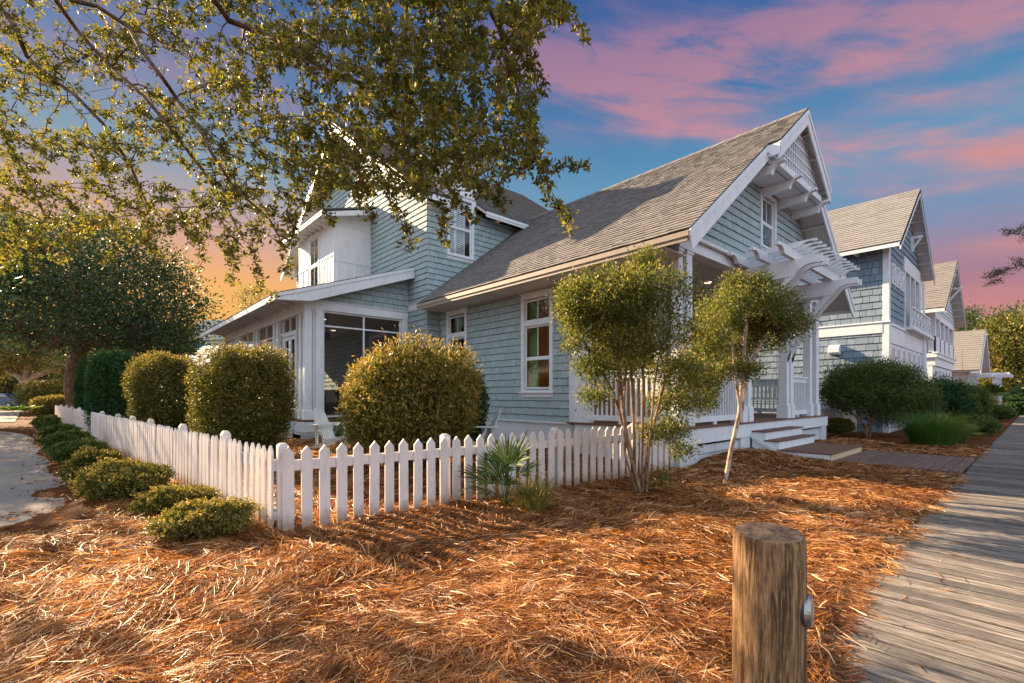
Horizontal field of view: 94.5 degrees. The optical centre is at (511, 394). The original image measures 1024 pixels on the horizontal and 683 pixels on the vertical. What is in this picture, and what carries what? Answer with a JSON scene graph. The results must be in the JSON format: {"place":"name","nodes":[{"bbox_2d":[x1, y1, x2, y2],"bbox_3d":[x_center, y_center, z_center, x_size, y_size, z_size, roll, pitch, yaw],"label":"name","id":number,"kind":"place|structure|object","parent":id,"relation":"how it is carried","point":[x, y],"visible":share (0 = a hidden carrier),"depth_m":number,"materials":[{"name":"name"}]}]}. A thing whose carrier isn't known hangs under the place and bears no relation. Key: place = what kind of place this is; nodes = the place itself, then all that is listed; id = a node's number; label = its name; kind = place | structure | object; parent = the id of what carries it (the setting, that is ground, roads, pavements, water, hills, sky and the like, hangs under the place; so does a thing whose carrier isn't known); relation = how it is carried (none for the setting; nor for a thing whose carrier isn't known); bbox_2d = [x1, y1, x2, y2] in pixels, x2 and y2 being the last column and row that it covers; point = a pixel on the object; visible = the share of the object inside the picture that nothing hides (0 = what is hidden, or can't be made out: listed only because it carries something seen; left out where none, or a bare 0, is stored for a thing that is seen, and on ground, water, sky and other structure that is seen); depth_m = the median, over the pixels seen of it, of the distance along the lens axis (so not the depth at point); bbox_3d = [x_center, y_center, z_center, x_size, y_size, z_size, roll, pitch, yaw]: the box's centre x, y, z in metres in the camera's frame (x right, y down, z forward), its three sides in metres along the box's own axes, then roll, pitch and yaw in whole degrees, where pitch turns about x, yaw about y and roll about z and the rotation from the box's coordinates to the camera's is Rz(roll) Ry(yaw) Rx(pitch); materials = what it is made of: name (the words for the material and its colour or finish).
{"place":"outdoors","nodes":[
{"label":"outdoors","id":0,"kind":"place"},
{"bbox_2d":[0,406,21,421],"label":"road","id":1,"kind":"structure","parent":0,"point":[7,416],"depth_m":29.75,"materials":[{"name":"beige concrete"}]},
{"bbox_2d":[0,393,21,406],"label":"parked car","id":2,"kind":"object","parent":1,"relation":"on","point":[5,398],"visible":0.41,"depth_m":42.99,"materials":[{"name":"blue paint"}]},
{"bbox_2d":[0,431,65,526],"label":"driveway","id":3,"kind":"structure","parent":0,"point":[11,500],"depth_m":7.17,"materials":[{"name":"concrete"}]},
{"bbox_2d":[0,435,92,531],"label":"leaf litter","id":4,"kind":"object","parent":3,"relation":"on","point":[45,498],"visible":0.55,"depth_m":6.76,"materials":[{"name":"brown plant"}]},
{"bbox_2d":[312,390,353,415],"bbox_3d":[-4.962,0.250,14.369,1.960,0.820,0.820,0,0,-42],"label":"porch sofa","id":5,"kind":"object","parent":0,"point":[330,401],"visible":0.14,"depth_m":14.02,"materials":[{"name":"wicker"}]},
{"bbox_2d":[328,414,343,436],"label":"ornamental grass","id":6,"kind":"object","parent":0,"point":[337,433],"depth_m":12.58,"materials":[{"name":"green plant"}]},
{"bbox_2d":[0,410,1018,682],"bbox_3d":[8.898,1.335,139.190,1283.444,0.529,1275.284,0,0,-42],"label":"ground","id":7,"kind":"structure","parent":0,"point":[76,508],"depth_m":5.83,"materials":[{"name":"brown soil"}]},
{"bbox_2d":[0,372,17,392],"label":"background tree","id":8,"kind":"object","parent":7,"relation":"on","point":[4,381],"visible":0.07,"depth_m":55.23,"materials":[{"name":"green plant"}]},
{"bbox_2d":[0,249,37,337],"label":"tree","id":9,"kind":"object","parent":7,"relation":"on","point":[5,303],"visible":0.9,"depth_m":15.65,"materials":[{"name":"green plant"}]},
{"bbox_2d":[0,404,41,417],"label":"grass lawn","id":10,"kind":"structure","parent":7,"relation":"on","point":[14,408],"depth_m":26.67,"materials":[{"name":"green plant"}]},
{"bbox_2d":[0,376,46,392],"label":"background tree","id":11,"kind":"object","parent":7,"relation":"on","point":[8,387],"visible":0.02,"depth_m":60.19,"materials":[{"name":"green plant"}]},
{"bbox_2d":[6,366,63,386],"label":"background tree","id":12,"kind":"object","parent":7,"relation":"on","point":[54,377],"visible":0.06,"depth_m":55.55,"materials":[{"name":"green plant"}]},
{"bbox_2d":[9,378,63,414],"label":"golden hedge","id":13,"kind":"object","parent":7,"relation":"on","point":[35,388],"visible":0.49,"depth_m":31.84,"materials":[{"name":"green plant"}]},
{"bbox_2d":[28,414,61,426],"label":"bush","id":14,"kind":"object","parent":7,"relation":"on","point":[40,417],"visible":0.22,"depth_m":19.33,"materials":[{"name":"green plant"}]},
{"bbox_2d":[26,394,64,415],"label":"golden hedge","id":15,"kind":"object","parent":7,"relation":"on","point":[47,403],"visible":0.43,"depth_m":29.18,"materials":[{"name":"yellow plant"}]},
{"bbox_2d":[34,415,62,430],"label":"bush","id":16,"kind":"object","parent":7,"relation":"on","point":[48,421],"visible":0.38,"depth_m":16.22,"materials":[{"name":"green plant"}]},
{"bbox_2d":[0,318,114,394],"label":"spreading tree","id":17,"kind":"object","parent":7,"relation":"on","point":[23,366],"visible":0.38,"depth_m":38.42,"materials":[{"name":"green plant"}]},
{"bbox_2d":[33,423,82,437],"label":"bush","id":18,"kind":"object","parent":7,"relation":"on","point":[51,429],"visible":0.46,"depth_m":13.11,"materials":[{"name":"green plant"}]},
{"bbox_2d":[26,428,99,449],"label":"bush","id":19,"kind":"object","parent":7,"relation":"on","point":[49,439],"visible":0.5,"depth_m":10.96,"materials":[{"name":"green plant"}]},
{"bbox_2d":[42,437,114,463],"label":"bush","id":20,"kind":"object","parent":7,"relation":"on","point":[61,451],"visible":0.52,"depth_m":8.79,"materials":[{"name":"green plant"}]},
{"bbox_2d":[71,352,97,412],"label":"clipped bush","id":21,"kind":"object","parent":7,"relation":"on","point":[78,385],"visible":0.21,"depth_m":16.77,"materials":[{"name":"green plant"}]},
{"bbox_2d":[55,445,124,482],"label":"bush","id":22,"kind":"object","parent":7,"relation":"on","point":[86,455],"visible":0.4,"depth_m":6.57,"materials":[{"name":"green plant"}]},
{"bbox_2d":[81,346,137,430],"bbox_3d":[-11.615,-0.002,13.892,1.745,2.949,1.109,0,0,6],"label":"clipped bush","id":23,"kind":"object","parent":7,"relation":"on","point":[102,381],"visible":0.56,"depth_m":13.57,"materials":[{"name":"green plant"}]},
{"bbox_2d":[90,348,142,407],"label":"clipped bush","id":24,"kind":"object","parent":7,"relation":"on","point":[124,354],"visible":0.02,"depth_m":18.45,"materials":[{"name":"green plant"}]},
{"bbox_2d":[0,191,234,407],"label":"dark oak","id":25,"kind":"object","parent":7,"relation":"on","point":[100,295],"visible":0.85,"depth_m":22.14,"materials":[{"name":"green plant"}]},
{"bbox_2d":[65,456,177,501],"bbox_3d":[-4.735,1.050,5.836,1.203,0.599,0.855,0,0,20],"label":"bush","id":26,"kind":"object","parent":7,"relation":"on","point":[115,478],"visible":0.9,"depth_m":5.64,"materials":[{"name":"green plant"}]},
{"bbox_2d":[109,319,203,411],"bbox_3d":[-20.510,-1.549,27.025,4.871,6.098,5.098,0,0,-42],"label":"magnolia","id":27,"kind":"object","parent":7,"relation":"on","point":[184,351],"visible":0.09,"depth_m":26.48,"materials":[{"name":"green plant"}]},
{"bbox_2d":[119,343,201,434],"bbox_3d":[-8.037,0.121,10.962,1.567,2.680,1.658,0,0,-19],"label":"clipped bush","id":28,"kind":"object","parent":7,"relation":"on","point":[146,392],"visible":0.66,"depth_m":10.55,"materials":[{"name":"green plant"}]},
{"bbox_2d":[55,404,276,529],"bbox_3d":[-12.065,0.915,13.643,26.916,0.970,0.172,0,0,43],"label":"side picket fence","id":29,"kind":"object","parent":7,"relation":"on","point":[189,457],"visible":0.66,"depth_m":6.16,"materials":[{"name":"paint"}]},
{"bbox_2d":[121,483,222,515],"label":"bush","id":30,"kind":"object","parent":7,"relation":"on","point":[155,499],"visible":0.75,"depth_m":5.08,"materials":[{"name":"green plant"}]},
{"bbox_2d":[139,494,262,541],"bbox_3d":[-2.817,1.136,4.352,0.965,0.432,1.098,0,0,-42],"label":"bush","id":31,"kind":"object","parent":7,"relation":"on","point":[200,517],"visible":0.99,"depth_m":4.17,"materials":[{"name":"green plant"}]},
{"bbox_2d":[161,342,272,405],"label":"teal roofed cottage","id":32,"kind":"structure","parent":7,"relation":"on","point":[207,344],"depth_m":43.85,"materials":[{"name":"white paint"}]},
{"bbox_2d":[189,344,262,393],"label":"white gabled shed","id":33,"kind":"structure","parent":7,"relation":"on","point":[205,347],"depth_m":36.69,"materials":[{"name":"paint"}]},
{"bbox_2d":[188,319,271,346],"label":"gabled cottage","id":34,"kind":"structure","parent":7,"relation":"on","point":[217,340],"depth_m":50.01,"materials":[{"name":"white paint"}]},
{"bbox_2d":[176,336,301,455],"bbox_3d":[-4.835,0.144,8.696,1.780,2.480,1.855,0,0,7],"label":"clipped bush","id":35,"kind":"object","parent":7,"relation":"on","point":[265,386],"visible":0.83,"depth_m":8.23,"materials":[{"name":"green plant"}]},
{"bbox_2d":[225,279,265,316],"bbox_3d":[-18.322,-3.423,34.044,4.001,9.846,2.686,0,0,3],"label":"slender tree","id":36,"kind":"object","parent":7,"relation":"on","point":[251,293],"visible":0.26,"depth_m":33.65,"materials":[{"name":"yellow plant"}]},
{"bbox_2d":[0,0,591,305],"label":"overhanging oak","id":37,"kind":"object","parent":7,"relation":"on","point":[511,14],"visible":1,"depth_m":4.95,"materials":[{"name":"green plant"}]},
{"bbox_2d":[309,408,360,451],"bbox_3d":[-3.834,0.744,10.219,0.980,0.913,0.810,0,0,9],"label":"adirondack chair","id":38,"kind":"object","parent":7,"relation":"on","point":[323,426],"visible":0.77,"depth_m":10.09,"materials":[{"name":"white wood"}]},
{"bbox_2d":[328,324,486,468],"bbox_3d":[-1.746,0.127,8.270,2.627,2.542,2.626,0,0,-13],"label":"clipped bush","id":39,"kind":"object","parent":7,"relation":"on","point":[440,382],"visible":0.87,"depth_m":7.45,"materials":[{"name":"green plant"}]},
{"bbox_2d":[276,421,673,533],"bbox_3d":[0.312,0.927,6.355,6.314,0.945,0.163,0,0,-38],"label":"front picket fence","id":40,"kind":"object","parent":7,"relation":"on","point":[306,464],"visible":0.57,"depth_m":5.30,"materials":[{"name":"paint"}]},
{"bbox_2d":[461,357,490,445],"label":"bush","id":41,"kind":"object","parent":7,"relation":"on","point":[483,398],"visible":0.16,"depth_m":9.50,"materials":[{"name":"green plant"}]},
{"bbox_2d":[461,409,500,446],"bbox_3d":[-0.663,0.744,9.626,0.980,0.913,0.810,0,0,-11],"label":"adirondack chair","id":42,"kind":"object","parent":7,"relation":"on","point":[491,427],"visible":0.48,"depth_m":9.48,"materials":[{"name":"white wood"}]},
{"bbox_2d":[453,429,545,506],"bbox_3d":[-0.145,0.839,5.378,1.128,0.931,0.852,0,0,0],"label":"palmetto","id":43,"kind":"object","parent":7,"relation":"on","point":[513,455],"visible":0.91,"depth_m":5.40,"materials":[{"name":"green plant"}]},
{"bbox_2d":[0,434,1017,682],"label":"pine straw","id":44,"kind":"object","parent":7,"relation":"on","point":[502,624],"visible":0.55,"depth_m":3.12,"materials":[{"name":"orange plant"}]},
{"bbox_2d":[200,108,862,467],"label":"house","id":45,"kind":"structure","parent":7,"relation":"on","point":[755,199],"depth_m":11.91,"materials":[{"name":"blue wood"}]},
{"bbox_2d":[284,337,289,402],"bbox_3d":[-6.562,-0.530,13.847,0.040,2.300,0.520,0,0,-42],"label":"porch door","id":46,"kind":"structure","parent":45,"relation":"in","point":[286,340],"depth_m":13.85,"materials":[{"name":"white paint"}]},
{"bbox_2d":[290,335,294,413],"bbox_3d":[-6.209,-0.530,13.452,0.040,2.300,0.520,0,0,-42],"label":"porch door","id":47,"kind":"structure","parent":45,"relation":"in","point":[292,338],"depth_m":13.45,"materials":[{"name":"white paint"}]},
{"bbox_2d":[308,231,320,285],"bbox_3d":[-7.086,-4.665,16.951,0.075,2.130,1.060,0,0,-42],"label":"door","id":48,"kind":"structure","parent":45,"relation":"in","point":[314,241],"depth_m":16.95,"materials":[{"name":"white paint"}]},
{"bbox_2d":[368,332,386,357],"bbox_3d":[-4.535,-1.115,16.082,0.145,1.930,1.360,0,0,-42],"label":"window","id":49,"kind":"structure","parent":45,"relation":"in","point":[382,335],"depth_m":16.17,"materials":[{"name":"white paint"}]},
{"bbox_2d":[432,200,465,255],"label":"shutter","id":50,"kind":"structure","parent":45,"relation":"in","point":[433,201],"depth_m":15.25,"materials":[{"name":"white wood"}]},
{"bbox_2d":[445,307,467,362],"bbox_3d":[-1.561,-1.190,13.449,0.145,2.480,1.050,0,0,-42],"label":"window","id":51,"kind":"structure","parent":45,"relation":"in","point":[459,335],"depth_m":13.45,"materials":[{"name":"white paint"}]},
{"bbox_2d":[446,190,475,262],"bbox_3d":[-1.610,-5.125,14.593,1.070,2.010,0.218,0,0,-42],"label":"window","id":52,"kind":"structure","parent":45,"relation":"in","point":[454,255],"depth_m":14.66,"materials":[{"name":"white paint"}]},
{"bbox_2d":[519,287,553,396],"bbox_3d":[0.585,-1.185,11.056,0.145,2.470,1.100,0,0,-42],"label":"window","id":53,"kind":"structure","parent":45,"relation":"in","point":[526,324],"depth_m":11.09,"materials":[{"name":"white paint"}]},
{"bbox_2d":[702,338,727,401],"bbox_3d":[6.309,-0.940,14.682,1.860,2.380,0.145,0,0,-42],"label":"window","id":54,"kind":"structure","parent":45,"relation":"in","point":[723,338],"depth_m":14.91,"materials":[{"name":"white paint"}]},
{"bbox_2d":[751,347,777,401],"bbox_3d":[7.350,-1.280,14.316,0.500,2.960,1.300,0,0,-42],"label":"porch swing","id":55,"kind":"object","parent":45,"relation":"hanging from","point":[775,384],"visible":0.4,"depth_m":14.20,"materials":[{"name":"white wood"}]},
{"bbox_2d":[759,187,777,248],"bbox_3d":[5.971,-4.025,11.061,1.000,1.410,0.145,0,0,-42],"label":"window","id":56,"kind":"structure","parent":45,"relation":"in","point":[768,205],"depth_m":11.15,"materials":[{"name":"white paint"}]},
{"bbox_2d":[491,460,571,517],"bbox_3d":[0.235,1.017,5.285,1.039,0.717,1.137,0,0,-42],"label":"fern clump","id":57,"kind":"object","parent":7,"relation":"on","point":[534,501],"visible":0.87,"depth_m":5.17,"materials":[{"name":"green plant"}]},
{"bbox_2d":[542,423,581,457],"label":"ornamental grass","id":58,"kind":"object","parent":7,"relation":"on","point":[572,451],"depth_m":9.26,"materials":[{"name":"green plant"}]},
{"bbox_2d":[546,241,738,493],"bbox_3d":[1.819,-0.321,6.221,2.835,3.443,1.788,0,0,-11],"label":"multi stem tree","id":59,"kind":"object","parent":7,"relation":"on","point":[606,302],"visible":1,"depth_m":6.00,"materials":[{"name":"green plant"}]},
{"bbox_2d":[692,265,822,482],"bbox_3d":[3.658,-0.280,7.137,2.038,3.320,1.412,0,0,-15],"label":"leaning tree","id":60,"kind":"object","parent":7,"relation":"on","point":[762,319],"visible":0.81,"depth_m":6.99,"materials":[{"name":"green plant"}]},
{"bbox_2d":[732,522,813,682],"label":"timber post","id":61,"kind":"object","parent":7,"relation":"on","point":[772,610],"visible":1,"depth_m":1.51,"materials":[{"name":"brown wood"}]},
{"bbox_2d":[821,409,856,434],"bbox_3d":[10.598,0.927,15.688,3.942,0.945,0.162,0,0,-36],"label":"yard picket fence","id":62,"kind":"object","parent":7,"relation":"on","point":[837,414],"visible":0.1,"depth_m":15.80,"materials":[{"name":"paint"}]},
{"bbox_2d":[826,416,856,434],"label":"round shrub","id":63,"kind":"object","parent":7,"relation":"on","point":[838,425],"visible":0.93,"depth_m":14.99,"materials":[{"name":"green plant"}]},
{"bbox_2d":[819,351,949,437],"bbox_3d":[11.368,0.012,14.638,3.788,2.782,2.300,0,0,12],"label":"round shrub","id":64,"kind":"object","parent":7,"relation":"on","point":[848,389],"visible":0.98,"depth_m":14.28,"materials":[{"name":"green plant"}]},
{"bbox_2d":[828,415,1023,682],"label":"boardwalk","id":65,"kind":"structure","parent":7,"relation":"on","point":[991,572],"depth_m":3.08,"materials":[{"name":"grey wood"}]},
{"bbox_2d":[921,261,965,381],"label":"house","id":66,"kind":"structure","parent":7,"relation":"on","point":[944,310],"depth_m":24.73,"materials":[{"name":"white wood"}]},
{"bbox_2d":[934,367,937,378],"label":"window","id":67,"kind":"structure","parent":66,"relation":"in","point":[935,368],"depth_m":23.88,"materials":[{"name":"white paint"}]},
{"bbox_2d":[938,368,941,379],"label":"window","id":68,"kind":"structure","parent":66,"relation":"in","point":[939,369],"depth_m":24.78,"materials":[{"name":"white paint"}]},
{"bbox_2d":[892,408,994,445],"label":"ornamental grass","id":69,"kind":"object","parent":7,"relation":"on","point":[941,431],"depth_m":11.86,"materials":[{"name":"green plant"}]},
{"bbox_2d":[923,370,984,416],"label":"round shrub","id":70,"kind":"object","parent":7,"relation":"on","point":[959,395],"visible":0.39,"depth_m":15.87,"materials":[{"name":"green plant"}]},
{"bbox_2d":[947,350,983,410],"bbox_3d":[15.682,-0.084,16.503,1.227,2.968,1.199,0,0,-42],"label":"young pine","id":71,"kind":"object","parent":7,"relation":"on","point":[962,379],"visible":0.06,"depth_m":16.50,"materials":[{"name":"green plant"}]},
{"bbox_2d":[954,301,986,331],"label":"pine","id":72,"kind":"object","parent":7,"relation":"on","point":[969,315],"visible":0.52,"depth_m":74.25,"materials":[{"name":"green plant"}]},
{"bbox_2d":[954,383,995,416],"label":"round shrub","id":73,"kind":"object","parent":7,"relation":"on","point":[976,390],"visible":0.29,"depth_m":20.59,"materials":[{"name":"green plant"}]},
{"bbox_2d":[959,414,1003,434],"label":"round shrub","id":74,"kind":"object","parent":7,"relation":"on","point":[989,423],"visible":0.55,"depth_m":14.81,"materials":[{"name":"green plant"}]},
{"bbox_2d":[952,329,1013,404],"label":"cottage","id":75,"kind":"structure","parent":7,"relation":"on","point":[972,345],"depth_m":32.81,"materials":[{"name":"beige wood"}]},
{"bbox_2d":[956,300,1023,329],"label":"round tree","id":76,"kind":"object","parent":7,"relation":"on","point":[1011,310],"visible":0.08,"depth_m":61.45,"materials":[{"name":"green plant"}]},
{"bbox_2d":[983,391,1001,404],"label":"round shrub","id":77,"kind":"object","parent":7,"relation":"on","point":[991,395],"visible":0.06,"depth_m":26.47,"materials":[{"name":"green plant"}]},
{"bbox_2d":[970,305,1023,399],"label":"bronze magnolia","id":78,"kind":"object","parent":7,"relation":"on","point":[1005,337],"visible":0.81,"depth_m":43.60,"materials":[{"name":"green plant"}]},
{"bbox_2d":[970,382,1023,404],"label":"hedge","id":79,"kind":"object","parent":7,"relation":"on","point":[997,390],"visible":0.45,"depth_m":26.49,"materials":[{"name":"green plant"}]},
{"bbox_2d":[980,222,1023,286],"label":"longleaf pine","id":80,"kind":"object","parent":7,"relation":"on","point":[997,272],"visible":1,"depth_m":16.04,"materials":[{"name":"green plant"}]},
{"bbox_2d":[990,404,1019,419],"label":"round shrub","id":81,"kind":"object","parent":7,"relation":"on","point":[1002,412],"visible":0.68,"depth_m":23.58,"materials":[{"name":"green plant"}]},
{"bbox_2d":[998,389,1023,415],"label":"round shrub","id":82,"kind":"object","parent":7,"relation":"on","point":[1018,406],"visible":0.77,"depth_m":30.00,"materials":[{"name":"green plant"}]},
{"bbox_2d":[0,0,1023,359],"label":"sky","id":83,"kind":"structure","parent":0,"point":[900,96],"materials":[{"name":"blue"}]},
{"bbox_2d":[751,189,934,432],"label":"neighbour house","id":84,"kind":"structure","parent":0,"point":[883,244],"depth_m":17.41,"materials":[{"name":"blue wood"}]},
{"bbox_2d":[891,344,895,364],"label":"window","id":85,"kind":"structure","parent":84,"relation":"in","point":[893,347],"depth_m":16.81,"materials":[{"name":"white paint"}]},
{"bbox_2d":[896,346,900,366],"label":"window","id":86,"kind":"structure","parent":84,"relation":"in","point":[898,349],"depth_m":17.38,"materials":[{"name":"white paint"}]},
{"bbox_2d":[901,348,905,369],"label":"window","id":87,"kind":"structure","parent":84,"relation":"in","point":[903,351],"depth_m":18.03,"materials":[{"name":"white paint"}]},
{"bbox_2d":[906,349,911,366],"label":"window","id":88,"kind":"structure","parent":84,"relation":"in","point":[908,352],"depth_m":18.72,"materials":[{"name":"white paint"}]},
{"bbox_2d":[912,351,915,380],"bbox_3d":[16.574,-0.750,19.526,0.850,2.060,0.040,0,0,-42],"label":"window","id":89,"kind":"structure","parent":84,"relation":"in","point":[913,353],"depth_m":19.48,"materials":[{"name":"white paint"}]},
{"bbox_2d":[916,353,920,382],"bbox_3d":[17.392,-0.750,20.260,0.850,2.060,0.040,0,0,-42],"label":"window","id":90,"kind":"structure","parent":84,"relation":"in","point":[918,356],"depth_m":20.25,"materials":[{"name":"white paint"}]},
{"bbox_2d":[921,354,922,378],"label":"window","id":91,"kind":"structure","parent":84,"relation":"in","point":[921,354],"depth_m":20.74,"materials":[{"name":"white paint"}]},
{"bbox_2d":[834,450,974,473],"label":"path","id":92,"kind":"structure","parent":0,"point":[944,464],"depth_m":9.20,"materials":[{"name":"wood"}]},
{"bbox_2d":[911,416,986,443],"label":"ornamental grass","id":93,"kind":"object","parent":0,"point":[965,439],"depth_m":12.42,"materials":[{"name":"green plant"}]},
{"bbox_2d":[935,412,985,419],"bbox_3d":[14.684,0.916,15.775,1.631,0.778,1.646,0,0,-42],"label":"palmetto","id":94,"kind":"object","parent":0,"point":[958,416],"visible":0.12,"depth_m":15.30,"materials":[{"name":"green plant"}]},
{"bbox_2d":[939,413,985,435],"bbox_3d":[13.204,0.900,14.283,1.751,0.811,1.140,0,0,13],"label":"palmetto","id":95,"kind":"object","parent":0,"point":[976,433],"visible":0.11,"depth_m":14.05,"materials":[{"name":"green plant"}]}
]}

